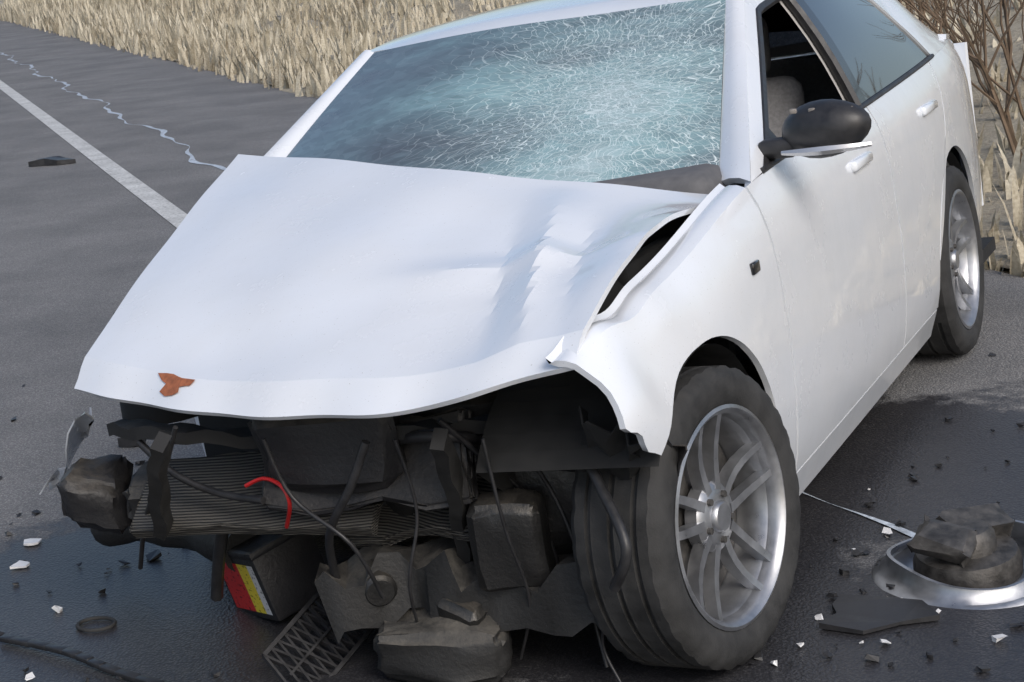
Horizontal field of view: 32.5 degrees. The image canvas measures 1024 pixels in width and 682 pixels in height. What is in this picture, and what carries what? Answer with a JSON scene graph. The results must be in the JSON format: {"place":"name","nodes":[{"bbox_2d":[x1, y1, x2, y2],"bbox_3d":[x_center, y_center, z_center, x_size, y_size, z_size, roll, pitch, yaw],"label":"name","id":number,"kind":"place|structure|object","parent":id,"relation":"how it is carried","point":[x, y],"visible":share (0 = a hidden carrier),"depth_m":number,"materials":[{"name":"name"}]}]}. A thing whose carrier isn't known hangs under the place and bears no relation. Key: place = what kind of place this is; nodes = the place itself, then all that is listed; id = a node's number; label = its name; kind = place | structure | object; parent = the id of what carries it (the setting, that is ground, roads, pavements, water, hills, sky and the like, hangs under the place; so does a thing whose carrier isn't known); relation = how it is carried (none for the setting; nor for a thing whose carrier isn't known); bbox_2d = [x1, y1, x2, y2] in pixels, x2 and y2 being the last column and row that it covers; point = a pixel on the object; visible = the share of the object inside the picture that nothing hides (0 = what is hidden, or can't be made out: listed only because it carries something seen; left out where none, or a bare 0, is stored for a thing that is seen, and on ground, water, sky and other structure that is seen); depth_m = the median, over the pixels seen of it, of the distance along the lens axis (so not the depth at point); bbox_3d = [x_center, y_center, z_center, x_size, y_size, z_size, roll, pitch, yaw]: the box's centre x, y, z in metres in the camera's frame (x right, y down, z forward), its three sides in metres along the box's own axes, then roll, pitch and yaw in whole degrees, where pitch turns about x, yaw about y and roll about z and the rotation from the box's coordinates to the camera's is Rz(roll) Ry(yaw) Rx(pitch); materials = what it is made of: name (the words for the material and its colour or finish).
{"place":"outdoors","nodes":[
{"label":"outdoors","id":0,"kind":"place"},
{"bbox_2d":[39,407,93,494],"bbox_3d":[-1.126,0.285,4.473,0.093,0.328,0.528,-13,15,-29],"label":"bumper fragment","id":1,"kind":"object","parent":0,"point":[78,432],"visible":0.97,"depth_m":4.39,"materials":[{"name":"white paint"}]},
{"bbox_2d":[56,407,687,534],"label":"damaged engine parts","id":2,"kind":"object","parent":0,"point":[314,458],"visible":0.6,"depth_m":3.82,"materials":[{"name":"black plastic"}]},
{"bbox_2d":[0,20,1023,681],"bbox_3d":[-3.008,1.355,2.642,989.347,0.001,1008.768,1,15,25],"label":"road","id":3,"kind":"structure","parent":0,"point":[82,240],"depth_m":5.38,"materials":[{"name":"grey asphalt"}]},
{"bbox_2d":[10,560,29,568],"bbox_3d":[-1.383,0.631,4.939,0.047,0.008,0.050,1,15,25],"label":"debris fragment","id":4,"kind":"object","parent":3,"relation":"on","point":[21,564],"visible":1,"depth_m":4.93,"materials":[{"name":"white plastic"}]},
{"bbox_2d":[24,538,41,545],"bbox_3d":[-1.406,0.586,5.135,0.052,0.008,0.053,-5,13,2],"label":"debris fragment","id":5,"kind":"object","parent":3,"relation":"on","point":[31,541],"visible":1,"depth_m":5.13,"materials":[{"name":"white plastic"}]},
{"bbox_2d":[28,156,75,166],"bbox_3d":[-3.882,-1.528,14.840,0.481,0.060,0.254,1,15,25],"label":"plastic shard","id":6,"kind":"object","parent":3,"relation":"on","point":[55,160],"visible":1,"depth_m":14.77,"materials":[{"name":"black plastic"}]},
{"bbox_2d":[0,634,167,681],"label":"cable","id":7,"kind":"object","parent":3,"relation":"on","point":[92,661],"depth_m":4.21,"materials":[{"name":"black plastic"}]},
{"bbox_2d":[0,80,186,227],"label":"road edge line","id":8,"kind":"object","parent":3,"relation":"on","point":[170,212],"depth_m":14.28,"materials":[{"name":"paint"}]},
{"bbox_2d":[75,616,116,632],"bbox_3d":[-1.054,0.718,4.449,0.112,0.009,0.090,1,15,25],"label":"rubber ring","id":9,"kind":"object","parent":3,"relation":"on","point":[105,628],"visible":1,"depth_m":4.44,"materials":[{"name":"black rubber"}]},
{"bbox_2d":[117,438,145,446],"bbox_3d":[-1.307,0.340,6.059,0.093,0.035,0.059,-3,14,9],"label":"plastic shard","id":10,"kind":"object","parent":3,"relation":"on","point":[122,442],"visible":0.45,"depth_m":6.04,"materials":[{"name":"black plastic"}]},
{"bbox_2d":[224,534,324,620],"bbox_3d":[-0.610,0.558,4.420,0.180,0.220,0.250,-29,14,-31],"label":"battery","id":11,"kind":"object","parent":3,"relation":"on","point":[272,577],"visible":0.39,"depth_m":4.32,"materials":[{"name":"black plastic"}]},
{"bbox_2d":[261,542,409,681],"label":"broken grille","id":12,"kind":"object","parent":3,"relation":"on","point":[308,649],"visible":0.38,"depth_m":4.05,"materials":[{"name":"black plastic"}]},
{"bbox_2d":[90,461,594,681],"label":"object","id":13,"kind":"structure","parent":3,"relation":"on","point":[431,645],"depth_m":3.88,"materials":[{"name":"grey metal"}]},
{"bbox_2d":[106,406,640,562],"bbox_3d":[-0.309,0.390,3.828,1.404,0.547,0.436,-4,13,26],"label":"radiator support","id":14,"kind":"object","parent":13,"relation":"on","point":[442,448],"visible":0.51,"depth_m":3.80,"materials":[{"name":"black metal"}]},
{"bbox_2d":[129,451,499,548],"bbox_3d":[-0.408,0.365,4.060,0.955,0.252,0.364,-4,13,26],"label":"radiator","id":15,"kind":"object","parent":14,"relation":"attached to","point":[194,511],"visible":0.31,"depth_m":4.04,"materials":[{"name":"black metal"}]},
{"bbox_2d":[364,389,574,625],"bbox_3d":[-0.088,0.323,4.092,0.868,0.611,0.638,-4,13,26],"label":"engine","id":16,"kind":"object","parent":13,"relation":"on","point":[534,521],"visible":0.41,"depth_m":3.80,"materials":[{"name":"black plastic"}]},
{"bbox_2d":[244,476,291,528],"bbox_3d":[-0.521,0.362,3.904,0.129,0.138,0.065,4,16,34],"label":"red battery cable","id":17,"kind":"object","parent":16,"relation":"attached to","point":[279,485],"visible":1,"depth_m":3.87,"materials":[{"name":"red plastic"}]},
{"bbox_2d":[136,417,631,681],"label":"hoses and cables","id":18,"kind":"object","parent":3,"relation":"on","point":[468,439],"visible":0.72,"depth_m":3.78,"materials":[{"name":"black plastic"}]},
{"bbox_2d":[1,53,915,536],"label":"road sealant strip","id":19,"kind":"object","parent":3,"relation":"on","point":[891,525],"visible":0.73,"depth_m":14.30,"materials":[{"name":"grey"}]},
{"bbox_2d":[0,352,1023,681],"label":"debris fragments","id":20,"kind":"object","parent":3,"relation":"on","point":[156,554],"visible":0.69,"depth_m":4.25,"materials":[{"name":"white plastic"}]},
{"bbox_2d":[198,151,995,491],"bbox_3d":[0.335,-0.195,5.586,1.720,0.775,3.942,-4,13,26],"label":"liner","id":21,"kind":"object","parent":3,"relation":"on","point":[534,425],"visible":0.17,"depth_m":3.68,"materials":[{"name":"black plastic"}]},
{"bbox_2d":[74,154,707,419],"bbox_3d":[-0.316,-0.195,4.106,1.423,0.469,1.138,-4,13,26],"label":"bonnet","id":22,"kind":"object","parent":21,"relation":"on","point":[274,288],"visible":1,"depth_m":3.96,"materials":[{"name":"white paint"}]},
{"bbox_2d":[158,373,193,395],"bbox_3d":[-0.749,0.095,3.902,0.129,0.041,0.061,-4,13,26],"label":"bonnet rust chip","id":23,"kind":"object","parent":22,"relation":"on","point":[173,384],"visible":1,"depth_m":3.90,"materials":[{"name":"orange metal"}]},
{"bbox_2d":[113,234,673,423],"bbox_3d":[-0.311,-0.017,4.248,1.410,0.270,0.485,-4,13,26],"label":"engine bay","id":24,"kind":"object","parent":21,"relation":"attached to","point":[642,258],"visible":0.15,"depth_m":4.03,"materials":[{"name":"black metal"}]},
{"bbox_2d":[545,183,796,462],"bbox_3d":[0.379,0.101,3.797,0.168,0.730,0.999,-4,13,26],"label":"front fender","id":25,"kind":"object","parent":21,"relation":"attached to","point":[690,287],"visible":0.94,"depth_m":3.75,"materials":[{"name":"white paint"}]},
{"bbox_2d":[749,259,760,274],"bbox_3d":[0.557,-0.169,4.027,0.012,0.028,0.050,-4,13,26],"label":"side marker light","id":26,"kind":"object","parent":25,"relation":"attached to","point":[754,265],"visible":1,"depth_m":4.01,"materials":[{"name":"black plastic"}]},
{"bbox_2d":[594,147,960,224],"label":"cabin trim","id":27,"kind":"structure","parent":21,"relation":"on","point":[705,178],"depth_m":4.26,"materials":[{"name":"black plastic"}]},
{"bbox_2d":[287,0,725,181],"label":"windshield","id":28,"kind":"object","parent":27,"relation":"on","point":[612,95],"visible":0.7,"depth_m":4.79,"materials":[{"name":"clear glass"}]},
{"bbox_2d":[730,1,845,184],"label":"headliner and pillar trim","id":29,"kind":"object","parent":27,"relation":"on","point":[813,46],"visible":0.03,"depth_m":5.17,"materials":[{"name":"grey plastic"}]},
{"bbox_2d":[371,0,691,51],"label":"roof","id":30,"kind":"structure","parent":29,"relation":"on","point":[532,11],"depth_m":5.28,"materials":[{"name":"white paint"}]},
{"bbox_2d":[744,0,948,185],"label":"window surround","id":31,"kind":"object","parent":29,"relation":"attached to","point":[926,39],"visible":0.88,"depth_m":4.78,"materials":[{"name":"white paint"}]},
{"bbox_2d":[719,0,750,185],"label":"pillar","id":32,"kind":"structure","parent":31,"relation":"attached to","point":[735,166],"depth_m":4.49,"materials":[{"name":"white metal"}]},
{"bbox_2d":[758,99,871,159],"bbox_3d":[0.732,-0.511,4.276,0.291,0.143,0.107,-4,13,26],"label":"mirror","id":33,"kind":"object","parent":31,"relation":"attached to","point":[823,128],"depth_m":4.23,"materials":[{"name":"black plastic"}]},
{"bbox_2d":[781,0,865,103],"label":"pillar","id":34,"kind":"structure","parent":31,"relation":"on","point":[805,7],"depth_m":5.21,"materials":[{"name":"black"}]},
{"bbox_2d":[756,0,933,173],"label":"window seals","id":35,"kind":"object","parent":31,"relation":"attached to","point":[797,10],"depth_m":5.16,"materials":[{"name":"black plastic"}]},
{"bbox_3d":[-0.295,-0.838,6.038,0.234,0.465,2.755,-4,13,26],"label":"window surround","id":36,"kind":"object","parent":29,"relation":"attached to","visible":0},
{"bbox_2d":[264,50,373,156],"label":"pillar","id":37,"kind":"structure","parent":36,"relation":"attached to","point":[288,141],"depth_m":5.27,"materials":[{"name":"white metal"}]},
{"bbox_2d":[761,2,814,56],"bbox_3d":[0.755,-1.176,6.583,1.400,0.362,0.612,-4,13,26],"label":"window","id":38,"kind":"structure","parent":36,"relation":"attached to","point":[787,36],"depth_m":6.63,"materials":[{"name":"black glass"}]},
{"bbox_2d":[720,17,841,365],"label":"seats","id":39,"kind":"object","parent":21,"relation":"on","point":[795,82],"visible":0.02,"depth_m":5.52,"materials":[{"name":"fabric"}]},
{"bbox_2d":[796,309,936,495],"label":"sill","id":40,"kind":"structure","parent":21,"relation":"attached to","point":[813,465],"depth_m":4.93,"materials":[{"name":"white paint"}]},
{"bbox_2d":[745,108,905,471],"bbox_3d":[0.882,-0.187,4.744,0.071,0.742,1.198,-4,13,26],"label":"front door","id":41,"kind":"structure","parent":40,"relation":"on","point":[832,225],"depth_m":4.61,"materials":[{"name":"white paint"}]},
{"bbox_2d":[850,151,872,172],"bbox_3d":[0.981,-0.505,4.941,0.028,0.032,0.200,-4,13,26],"label":"door handle","id":42,"kind":"object","parent":41,"relation":"attached to","point":[861,161],"visible":1,"depth_m":4.91,"materials":[{"name":"white paint"}]},
{"bbox_2d":[929,39,981,259],"bbox_3d":[1.607,-0.720,6.362,0.209,0.691,1.449,-3,14,12],"label":"rear fender","id":43,"kind":"object","parent":21,"relation":"attached to","point":[946,65],"visible":0.84,"depth_m":6.26,"materials":[{"name":"white paint"}]},
{"bbox_2d":[953,42,983,205],"bbox_3d":[1.122,-0.813,7.277,1.600,0.641,0.198,-4,13,26],"label":"bumper","id":44,"kind":"object","parent":21,"relation":"attached to","point":[962,48],"visible":0.05,"depth_m":6.83,"materials":[{"name":"white paint"}]},
{"bbox_2d":[571,365,800,669],"bbox_3d":[0.394,0.384,3.852,0.226,0.656,0.656,-3,13,36],"label":"front wheel","id":45,"kind":"object","parent":3,"relation":"on","point":[713,528],"visible":0.88,"depth_m":3.75,"materials":[{"name":"rubber"}]},
{"bbox_2d":[819,594,939,634],"bbox_3d":[0.848,0.626,4.013,0.253,0.016,0.201,1,15,25],"label":"plastic shard","id":46,"kind":"object","parent":3,"relation":"on","point":[861,614],"visible":1,"depth_m":4.01,"materials":[{"name":"black plastic"}]},
{"bbox_2d":[871,503,1023,609],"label":"detached wheel","id":47,"kind":"object","parent":3,"relation":"on","point":[971,558],"visible":0.96,"depth_m":4.14,"materials":[{"name":"metal"}]},
{"bbox_2d":[915,165,983,355],"bbox_3d":[1.479,-0.279,6.154,0.226,0.656,0.656,-4,13,26],"label":"wheel","id":48,"kind":"object","parent":3,"relation":"on","point":[957,329],"visible":0.56,"depth_m":6.13,"materials":[{"name":"rubber"}]},
{"bbox_2d":[0,0,1023,277],"bbox_3d":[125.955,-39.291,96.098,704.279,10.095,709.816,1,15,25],"label":"verge","id":49,"kind":"structure","parent":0,"point":[988,116],"depth_m":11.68,"materials":[{"name":"plant"}]},
{"bbox_2d":[898,0,947,33],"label":"dry shrub","id":50,"kind":"object","parent":49,"relation":"on","point":[923,13],"visible":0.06,"depth_m":11.47,"materials":[{"name":"brown plant"}]},
{"bbox_2d":[901,0,1023,163],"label":"dry shrub","id":51,"kind":"object","parent":49,"relation":"on","point":[990,93],"visible":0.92,"depth_m":9.21,"materials":[{"name":"brown plant"}]},
{"bbox_2d":[804,0,944,345],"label":"door","id":52,"kind":"structure","parent":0,"point":[913,138],"depth_m":5.53,"materials":[{"name":"white metal"}]},
{"bbox_2d":[920,99,937,115],"bbox_3d":[1.365,-0.765,5.759,0.028,0.032,0.200,-4,13,26],"label":"door handle","id":53,"kind":"object","parent":52,"relation":"attached to","point":[928,107],"visible":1,"depth_m":5.72,"materials":[{"name":"white paint"}]},
{"bbox_3d":[0.189,-0.621,7.035,0.308,0.680,1.409,-4,13,26],"label":"rear quarter panel","id":54,"kind":"object","parent":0,"visible":0},
{"bbox_2d":[771,34,948,59],"bbox_3d":[0.986,-1.124,7.045,1.617,0.111,0.541,-4,13,26],"label":"boot lid","id":55,"kind":"object","parent":54,"relation":"on","point":[944,36],"visible":0.06,"depth_m":7.08,"materials":[{"name":"white paint"}]}
]}

